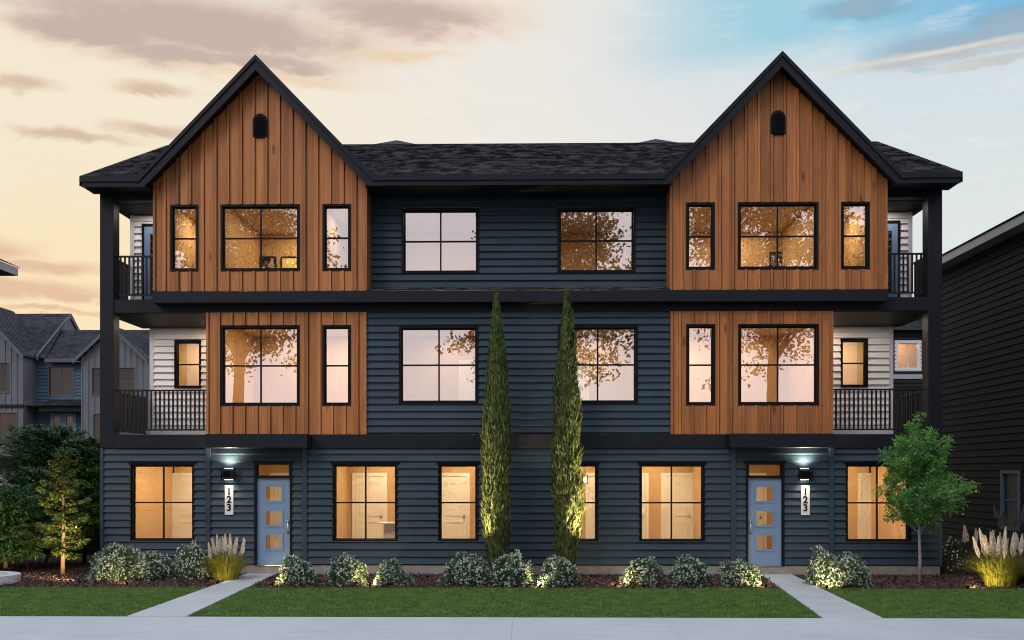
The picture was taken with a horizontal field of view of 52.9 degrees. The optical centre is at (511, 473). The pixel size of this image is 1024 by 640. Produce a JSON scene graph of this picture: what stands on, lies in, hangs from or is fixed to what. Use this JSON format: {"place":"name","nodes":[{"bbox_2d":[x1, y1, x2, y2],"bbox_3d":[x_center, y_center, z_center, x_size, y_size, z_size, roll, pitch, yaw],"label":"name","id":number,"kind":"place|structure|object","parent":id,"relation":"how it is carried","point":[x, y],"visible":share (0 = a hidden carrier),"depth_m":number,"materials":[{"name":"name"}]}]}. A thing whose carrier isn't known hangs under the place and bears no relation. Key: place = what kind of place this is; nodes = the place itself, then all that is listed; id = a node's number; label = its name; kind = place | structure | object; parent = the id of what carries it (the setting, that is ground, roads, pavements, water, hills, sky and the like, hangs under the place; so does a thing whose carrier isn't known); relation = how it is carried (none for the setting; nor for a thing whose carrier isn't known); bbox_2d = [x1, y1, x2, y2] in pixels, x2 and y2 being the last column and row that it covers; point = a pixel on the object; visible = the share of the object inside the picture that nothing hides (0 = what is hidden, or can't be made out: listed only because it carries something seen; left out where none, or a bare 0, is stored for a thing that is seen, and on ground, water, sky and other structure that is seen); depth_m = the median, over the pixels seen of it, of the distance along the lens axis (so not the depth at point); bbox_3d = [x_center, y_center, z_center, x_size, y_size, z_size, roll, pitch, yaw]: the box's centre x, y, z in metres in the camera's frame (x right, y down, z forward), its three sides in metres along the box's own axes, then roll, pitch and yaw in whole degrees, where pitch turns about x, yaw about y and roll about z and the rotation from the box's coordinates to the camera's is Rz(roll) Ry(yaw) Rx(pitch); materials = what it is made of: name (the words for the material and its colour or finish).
{"place":"outdoors","nodes":[
{"label":"outdoors","id":0,"kind":"place"},
{"bbox_2d":[128,573,275,616],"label":"path","id":1,"kind":"structure","parent":0,"point":[187,605],"depth_m":19.21,"materials":[{"name":"concrete"}]},
{"bbox_2d":[0,616,1023,639],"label":"pavement","id":2,"kind":"structure","parent":0,"point":[246,628],"depth_m":15.51,"materials":[{"name":"concrete"}]},
{"bbox_2d":[0,547,1023,589],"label":"mulch bed","id":3,"kind":"object","parent":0,"point":[41,563],"depth_m":22.65,"materials":[{"name":"soil"}]},
{"bbox_2d":[0,571,20,584],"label":"planter kerb","id":4,"kind":"structure","parent":3,"relation":"on","point":[9,576],"depth_m":22.06,"materials":[{"name":"grey concrete"}]},
{"bbox_2d":[0,483,68,568],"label":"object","id":5,"kind":"object","parent":3,"relation":"on","point":[14,502],"visible":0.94,"depth_m":25.03,"materials":[{"name":"green plant"}]},
{"bbox_2d":[0,423,99,563],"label":"evergreen tree","id":6,"kind":"object","parent":3,"relation":"on","point":[39,438],"visible":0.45,"depth_m":26.31,"materials":[{"name":"green plant"}]},
{"bbox_2d":[35,449,91,575],"bbox_3d":[-10.357,0.915,23.783,1.258,2.969,1.470,0,0,-22],"label":"evergreen tree","id":7,"kind":"object","parent":3,"relation":"on","point":[64,459],"visible":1,"depth_m":23.73,"materials":[{"name":"green plant"}]},
{"bbox_2d":[40,435,99,562],"bbox_3d":[-11.261,0.683,27.019,2.177,3.434,2.131,0,0,-21],"label":"evergreen tree","id":8,"kind":"object","parent":3,"relation":"on","point":[89,448],"visible":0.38,"depth_m":26.66,"materials":[{"name":"green plant"}]},
{"bbox_2d":[88,554,119,582],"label":"flowering bush","id":9,"kind":"object","parent":3,"relation":"on","point":[108,565],"visible":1,"depth_m":22.27,"materials":[{"name":"green plant"}]},
{"bbox_2d":[82,542,142,581],"bbox_3d":[-8.886,1.962,23.036,1.292,0.878,1.460,0,0,1],"label":"flowering bush","id":10,"kind":"object","parent":3,"relation":"on","point":[124,558],"visible":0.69,"depth_m":22.91,"materials":[{"name":"green plant"}]},
{"bbox_2d":[128,550,180,581],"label":"flowering bush","id":11,"kind":"object","parent":3,"relation":"on","point":[155,566],"visible":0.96,"depth_m":22.72,"materials":[{"name":"green plant"}]},
{"bbox_2d":[174,540,213,580],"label":"flowering bush","id":12,"kind":"object","parent":3,"relation":"on","point":[187,559],"visible":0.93,"depth_m":22.87,"materials":[{"name":"green plant"}]},
{"bbox_2d":[192,534,257,580],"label":"pampas grass","id":13,"kind":"object","parent":3,"relation":"on","point":[227,568],"depth_m":22.60,"materials":[{"name":"yellow plant"}]},
{"bbox_2d":[274,554,318,586],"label":"flowering bush","id":14,"kind":"object","parent":3,"relation":"on","point":[291,565],"visible":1,"depth_m":21.53,"materials":[{"name":"green plant"}]},
{"bbox_2d":[319,552,371,586],"bbox_3d":[-3.526,2.021,21.774,1.049,0.742,0.968,0,0,-44],"label":"flowering bush","id":15,"kind":"object","parent":3,"relation":"on","point":[352,566],"visible":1,"depth_m":21.56,"materials":[{"name":"green plant"}]},
{"bbox_2d":[371,557,414,586],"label":"flowering bush","id":16,"kind":"object","parent":3,"relation":"on","point":[391,572],"visible":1,"depth_m":21.52,"materials":[{"name":"green plant"}]},
{"bbox_2d":[438,552,492,586],"bbox_3d":[-0.993,2.020,21.625,1.089,0.743,1.057,0,0,-30],"label":"flowering bush","id":17,"kind":"object","parent":3,"relation":"on","point":[462,569],"visible":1,"depth_m":21.48,"materials":[{"name":"green plant"}]},
{"bbox_2d":[479,292,512,571],"bbox_3d":[-0.348,-0.839,23.065,0.784,6.476,0.818,0,0,1],"label":"cypress tree","id":18,"kind":"object","parent":3,"relation":"on","point":[496,415],"visible":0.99,"depth_m":22.88,"materials":[{"name":"green plant"}]},
{"bbox_2d":[488,549,541,587],"bbox_3d":[0.066,1.986,21.641,1.150,0.822,1.245,0,0,2],"label":"flowering bush","id":19,"kind":"object","parent":3,"relation":"on","point":[502,567],"visible":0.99,"depth_m":21.39,"materials":[{"name":"green plant"}]},
{"bbox_2d":[531,554,584,587],"bbox_3d":[0.918,2.034,21.515,1.142,0.714,1.011,0,0,-39],"label":"flowering bush","id":20,"kind":"object","parent":3,"relation":"on","point":[555,569],"visible":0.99,"depth_m":21.30,"materials":[{"name":"green plant"}]},
{"bbox_2d":[550,290,585,567],"bbox_3d":[1.245,-0.852,23.032,0.824,6.503,0.842,0,0,1],"label":"cypress tree","id":21,"kind":"object","parent":3,"relation":"on","point":[567,399],"visible":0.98,"depth_m":22.85,"materials":[{"name":"green plant"}]},
{"bbox_2d":[619,556,663,585],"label":"flowering bush","id":22,"kind":"object","parent":3,"relation":"on","point":[643,572],"visible":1,"depth_m":21.53,"materials":[{"name":"green plant"}]},
{"bbox_2d":[662,554,717,586],"bbox_3d":[3.713,2.033,21.696,1.004,0.714,1.088,0,0,-41],"label":"flowering bush","id":23,"kind":"object","parent":3,"relation":"on","point":[684,571],"visible":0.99,"depth_m":21.53,"materials":[{"name":"green plant"}]},
{"bbox_2d":[717,557,761,586],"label":"flowering bush","id":24,"kind":"object","parent":3,"relation":"on","point":[740,571],"visible":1,"depth_m":21.51,"materials":[{"name":"green plant"}]},
{"bbox_2d":[802,544,843,587],"bbox_3d":[6.571,1.940,21.532,0.857,0.923,0.883,0,0,-27],"label":"flowering bush","id":25,"kind":"object","parent":3,"relation":"on","point":[821,559],"visible":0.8,"depth_m":21.37,"materials":[{"name":"green plant"}]},
{"bbox_2d":[819,551,872,588],"bbox_3d":[6.942,1.997,21.368,1.167,0.796,1.078,0,0,6],"label":"flowering bush","id":26,"kind":"object","parent":3,"relation":"on","point":[853,567],"visible":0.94,"depth_m":21.06,"materials":[{"name":"green plant"}]},
{"bbox_2d":[871,411,981,581],"bbox_3d":[8.907,0.497,22.319,2.086,3.765,2.177,0,0,37],"label":"young tree","id":27,"kind":"object","parent":3,"relation":"on","point":[903,465],"visible":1,"depth_m":22.10,"materials":[{"name":"green plant"}]},
{"bbox_2d":[940,536,972,574],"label":"dark bush","id":28,"kind":"object","parent":3,"relation":"on","point":[951,550],"visible":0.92,"depth_m":23.96,"materials":[{"name":"green plant"}]},
{"bbox_2d":[965,521,1002,563],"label":"dark bush","id":29,"kind":"object","parent":3,"relation":"on","point":[983,532],"visible":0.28,"depth_m":26.71,"materials":[{"name":"green plant"}]},
{"bbox_2d":[953,526,1023,587],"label":"pampas grass","id":30,"kind":"object","parent":3,"relation":"on","point":[1002,573],"depth_m":21.26,"materials":[{"name":"yellow plant"}]},
{"bbox_2d":[1012,532,1023,583],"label":"pampas grass","id":31,"kind":"object","parent":3,"relation":"on","point":[1022,577],"depth_m":22.09,"materials":[{"name":"beige plant"}]},
{"bbox_2d":[0,586,1023,618],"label":"lawn","id":32,"kind":"structure","parent":0,"point":[564,591],"depth_m":18.47,"materials":[{"name":"plant"}]},
{"bbox_2d":[0,0,1023,329],"label":"sky","id":33,"kind":"structure","parent":0,"point":[87,86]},
{"bbox_2d":[762,574,881,617],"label":"path","id":34,"kind":"structure","parent":0,"point":[822,603],"depth_m":19.05,"materials":[{"name":"concrete"}]},
{"bbox_2d":[963,525,982,573],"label":"pampas grass","id":35,"kind":"object","parent":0,"point":[968,552],"depth_m":24.12,"materials":[{"name":"beige plant"}]},
{"bbox_2d":[993,505,1023,562],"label":"pampas grass","id":36,"kind":"object","parent":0,"point":[1013,523],"depth_m":26.93,"materials":[{"name":"beige plant"}]},
{"label":"ground","id":37,"kind":"structure","parent":0,"visible":0},
{"bbox_2d":[0,259,19,275],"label":"house","id":38,"kind":"structure","parent":37,"relation":"on","point":[7,269],"depth_m":34.29,"materials":[{"name":"grey"}]},
{"bbox_2d":[0,307,149,497],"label":"grey townhouse","id":39,"kind":"structure","parent":37,"relation":"on","point":[49,369],"depth_m":65.36,"materials":[{"name":"grey wood"}]},
{"bbox_2d":[0,362,8,392],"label":"window","id":40,"kind":"structure","parent":39,"relation":"in","point":[4,366],"depth_m":64.63,"materials":[{"name":"grey glass"}]},
{"bbox_2d":[0,412,17,443],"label":"window","id":41,"kind":"structure","parent":39,"relation":"in","point":[5,417],"depth_m":64.63,"materials":[{"name":"grey glass"}]},
{"bbox_2d":[0,470,33,486],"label":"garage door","id":42,"kind":"structure","parent":39,"relation":"in","point":[9,470],"depth_m":65.34,"materials":[{"name":"grey"}]},
{"bbox_2d":[48,365,74,396],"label":"window","id":43,"kind":"structure","parent":39,"relation":"in","point":[61,378],"depth_m":66.27,"materials":[{"name":"brown glass"}]},
{"bbox_2d":[50,413,75,431],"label":"balcony door","id":44,"kind":"structure","parent":39,"relation":"in","point":[57,419],"depth_m":66.16,"materials":[{"name":"blue paint"}]},
{"bbox_2d":[91,367,134,395],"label":"window","id":45,"kind":"structure","parent":39,"relation":"in","point":[126,374],"depth_m":64.50,"materials":[{"name":"grey glass"}]},
{"bbox_2d":[92,413,134,438],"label":"window","id":46,"kind":"structure","parent":39,"relation":"in","point":[95,416],"depth_m":64.50,"materials":[{"name":"grey glass"}]},
{"bbox_2d":[79,51,962,574],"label":"townhouse","id":47,"kind":"structure","parent":37,"relation":"on","point":[307,291],"depth_m":23.96,"materials":[{"name":"blue"}]},
{"bbox_2d":[142,223,152,298],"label":"balcony door","id":48,"kind":"structure","parent":47,"relation":"in","point":[147,228],"depth_m":25.40,"materials":[{"name":"blue paint"}]},
{"bbox_2d":[128,462,195,540],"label":"window","id":49,"kind":"structure","parent":47,"relation":"in","point":[133,465],"depth_m":24.14,"materials":[{"name":"clear glass"}]},
{"bbox_2d":[172,473,191,537],"bbox_3d":[-8.798,1.059,28.123,1.043,2.160,0.055,0,0,1],"label":"interior door","id":50,"kind":"structure","parent":47,"relation":"in","point":[181,482],"depth_m":28.12,"materials":[{"name":"wood"}]},
{"bbox_2d":[170,205,197,271],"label":"window","id":51,"kind":"structure","parent":47,"relation":"in","point":[183,218],"depth_m":23.91,"materials":[{"name":"clear glass"}]},
{"bbox_2d":[174,340,200,387],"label":"window","id":52,"kind":"structure","parent":47,"relation":"in","point":[176,342],"depth_m":26.59,"materials":[{"name":"black metal"}]},
{"bbox_2d":[221,468,235,480],"bbox_3d":[-6.603,0.014,24.005,0.318,0.310,0.200,0,0,1],"label":"wall lamp","id":53,"kind":"object","parent":47,"relation":"attached to","point":[229,473],"visible":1,"depth_m":23.93,"materials":[{"name":"black metal"}]},
{"bbox_2d":[225,485,232,514],"bbox_3d":[-6.615,0.620,24.061,0.202,0.687,0.018,0,0,1],"label":"house number sign","id":54,"kind":"object","parent":47,"relation":"attached to","point":[228,499],"visible":1,"depth_m":24.06,"materials":[{"name":"white metal"}]},
{"bbox_2d":[220,204,299,271],"bbox_3d":[-5.821,-5.453,23.861,1.842,1.547,0.142,0,0,1],"label":"window","id":55,"kind":"structure","parent":47,"relation":"in","point":[253,237],"depth_m":23.87,"materials":[{"name":"clear glass"}]},
{"bbox_2d":[221,325,299,405],"bbox_3d":[-5.889,-2.526,24.130,1.858,1.888,0.142,0,0,1],"label":"window","id":56,"kind":"structure","parent":47,"relation":"in","point":[260,364],"depth_m":24.14,"materials":[{"name":"clear glass"}]},
{"bbox_2d":[257,479,289,564],"bbox_3d":[-5.583,1.131,24.107,0.778,2.027,0.131,0,0,1],"label":"front door","id":57,"kind":"structure","parent":47,"relation":"in","point":[265,556],"depth_m":24.13,"materials":[{"name":"blue paint"}]},
{"bbox_2d":[270,473,289,548],"bbox_3d":[-6.136,1.059,28.078,0.917,2.160,0.055,0,0,1],"label":"interior door","id":58,"kind":"structure","parent":47,"relation":"in","point":[275,492],"depth_m":28.08,"materials":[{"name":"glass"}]},
{"bbox_2d":[322,204,350,270],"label":"window","id":59,"kind":"structure","parent":47,"relation":"in","point":[336,218],"depth_m":23.85,"materials":[{"name":"clear glass"}]},
{"bbox_2d":[322,325,350,405],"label":"window","id":60,"kind":"structure","parent":47,"relation":"in","point":[336,339],"depth_m":24.12,"materials":[{"name":"clear glass"}]},
{"bbox_2d":[330,462,399,540],"bbox_3d":[-3.430,0.664,24.094,1.606,1.862,0.195,0,0,1],"label":"window","id":61,"kind":"structure","parent":47,"relation":"in","point":[334,464],"depth_m":24.05,"materials":[{"name":"clear glass"}]},
{"bbox_2d":[352,473,386,543],"bbox_3d":[-3.876,1.059,28.017,0.950,2.160,0.100,0,0,1],"label":"interior door","id":62,"kind":"structure","parent":47,"relation":"in","point":[376,482],"depth_m":28.04,"materials":[{"name":"wood"}]},
{"bbox_2d":[378,522,394,537],"bbox_3d":[-3.066,1.689,26.265,0.640,0.900,0.540,0,0,1],"label":"cabinet","id":63,"kind":"object","parent":47,"relation":"in","point":[389,529],"visible":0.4,"depth_m":26.06,"materials":[{"name":"white paint"}]},
{"bbox_2d":[399,326,478,403],"bbox_3d":[-1.710,-2.537,24.075,1.859,1.821,0.175,0,0,1],"label":"window","id":64,"kind":"structure","parent":47,"relation":"in","point":[438,364],"depth_m":24.11,"materials":[{"name":"clear glass"}]},
{"bbox_2d":[402,208,478,273],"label":"window","id":65,"kind":"structure","parent":47,"relation":"in","point":[434,240],"depth_m":24.40,"materials":[{"name":"clear glass"}]},
{"bbox_2d":[442,473,469,537],"bbox_3d":[-1.579,1.059,27.979,0.861,2.160,0.100,0,0,1],"label":"interior door","id":66,"kind":"structure","parent":47,"relation":"in","point":[455,486],"depth_m":28.00,"materials":[{"name":"wood"}]},
{"bbox_2d":[436,462,479,540],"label":"window","id":67,"kind":"structure","parent":47,"relation":"in","point":[440,464],"depth_m":24.02,"materials":[{"name":"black glass"}]},
{"bbox_2d":[559,462,599,540],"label":"window","id":68,"kind":"structure","parent":47,"relation":"in","point":[584,464],"depth_m":23.96,"materials":[{"name":"black glass"}]},
{"bbox_2d":[582,475,587,483],"bbox_3d":[1.870,-0.145,26.372,0.140,0.812,0.140,0,0,1],"label":"pendant lamp","id":69,"kind":"object","parent":47,"relation":"hanging from","point":[585,479],"visible":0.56,"depth_m":26.31,"materials":[{"name":"white glass"}]},
{"bbox_2d":[585,473,594,538],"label":"interior door","id":70,"kind":"structure","parent":47,"relation":"in","point":[590,487],"depth_m":27.93,"materials":[{"name":"wood"}]},
{"bbox_2d":[557,207,635,272],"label":"window","id":71,"kind":"structure","parent":47,"relation":"in","point":[589,239],"depth_m":24.35,"materials":[{"name":"clear glass"}]},
{"bbox_2d":[558,325,637,403],"bbox_3d":[1.999,-2.537,24.012,1.859,1.821,0.175,0,0,1],"label":"window","id":72,"kind":"structure","parent":47,"relation":"in","point":[607,355],"depth_m":24.04,"materials":[{"name":"clear glass"}]},
{"bbox_2d":[642,473,648,538],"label":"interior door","id":73,"kind":"structure","parent":47,"relation":"in","point":[645,476],"depth_m":27.90,"materials":[{"name":"wood"}]},
{"bbox_2d":[637,462,706,540],"bbox_3d":[3.719,0.664,23.973,1.606,1.862,0.195,0,0,1],"label":"window","id":74,"kind":"structure","parent":47,"relation":"in","point":[641,464],"depth_m":23.93,"materials":[{"name":"black glass"}]},
{"bbox_2d":[661,473,692,538],"bbox_3d":[4.497,1.059,27.876,0.908,2.160,0.100,0,0,1],"label":"interior door","id":75,"kind":"structure","parent":47,"relation":"in","point":[682,483],"depth_m":27.89,"materials":[{"name":"wood"}]},
{"bbox_2d":[686,202,714,269],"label":"window","id":76,"kind":"structure","parent":47,"relation":"in","point":[700,216],"depth_m":23.71,"materials":[{"name":"clear glass"}]},
{"bbox_2d":[686,324,714,405],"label":"window","id":77,"kind":"structure","parent":47,"relation":"in","point":[700,338],"depth_m":23.97,"materials":[{"name":"clear glass"}]},
{"bbox_2d":[749,473,766,548],"bbox_3d":[6.435,1.059,27.843,0.906,2.160,0.100,0,0,1],"label":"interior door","id":78,"kind":"structure","parent":47,"relation":"in","point":[761,491],"depth_m":27.84,"materials":[{"name":"wood"}]},
{"bbox_2d":[748,479,780,565],"bbox_3d":[5.871,1.131,23.914,0.778,2.027,0.131,0,0,1],"label":"front door","id":79,"kind":"structure","parent":47,"relation":"in","point":[756,557],"depth_m":23.93,"materials":[{"name":"blue paint"}]},
{"bbox_2d":[738,202,817,269],"bbox_3d":[6.101,-5.453,23.659,1.842,1.547,0.142,0,0,1],"label":"window","id":80,"kind":"structure","parent":47,"relation":"in","point":[771,235],"depth_m":23.68,"materials":[{"name":"clear glass"}]},
{"bbox_2d":[738,324,818,404],"bbox_3d":[6.177,-2.526,23.926,1.858,1.888,0.142,0,0,1],"label":"window","id":81,"kind":"structure","parent":47,"relation":"in","point":[778,364],"depth_m":23.94,"materials":[{"name":"clear glass"}]},
{"bbox_2d":[797,467,811,480],"bbox_3d":[6.755,0.014,23.779,0.318,0.310,0.200,0,0,1],"label":"wall lamp","id":82,"kind":"object","parent":47,"relation":"attached to","point":[803,473],"visible":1,"depth_m":23.72,"materials":[{"name":"black metal"}]},
{"bbox_2d":[801,486,809,514],"bbox_3d":[6.795,0.620,23.835,0.202,0.687,0.018,0,0,1],"label":"house number sign","id":83,"kind":"object","parent":47,"relation":"attached to","point":[805,500],"visible":1,"depth_m":23.83,"materials":[{"name":"white metal"}]},
{"bbox_2d":[840,338,867,387],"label":"window","id":84,"kind":"structure","parent":47,"relation":"in","point":[865,340],"depth_m":26.29,"materials":[{"name":"black metal"}]},
{"bbox_2d":[841,202,869,268],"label":"window","id":85,"kind":"structure","parent":47,"relation":"in","point":[855,216],"depth_m":23.65,"materials":[{"name":"clear glass"}]},
{"bbox_2d":[857,473,871,538],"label":"interior door","id":86,"kind":"structure","parent":47,"relation":"in","point":[864,483],"depth_m":27.81,"materials":[{"name":"wood"}]},
{"bbox_2d":[844,462,910,542],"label":"window","id":87,"kind":"structure","parent":47,"relation":"in","point":[848,464],"depth_m":23.86,"materials":[{"name":"black metal"}]},
{"bbox_2d":[888,220,899,296],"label":"balcony door","id":88,"kind":"structure","parent":47,"relation":"in","point":[893,225],"depth_m":25.09,"materials":[{"name":"blue paint"}]},
{"bbox_2d":[893,319,921,433],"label":"house","id":89,"kind":"structure","parent":37,"relation":"on","point":[907,356],"depth_m":53.64,"materials":[{"name":"grey"}]},
{"bbox_2d":[894,340,921,370],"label":"window","id":90,"kind":"structure","parent":89,"relation":"in","point":[919,342],"depth_m":53.62,"materials":[{"name":"white paint"}]},
{"bbox_2d":[942,211,1023,552],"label":"charcoal house","id":91,"kind":"structure","parent":37,"relation":"on","point":[983,348],"depth_m":30.01,"materials":[{"name":"black wood"}]},
{"bbox_2d":[1000,470,1020,530],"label":"window","id":92,"kind":"structure","parent":91,"relation":"in","point":[1010,485],"depth_m":28.60,"materials":[{"name":"blue glass"}]}
]}

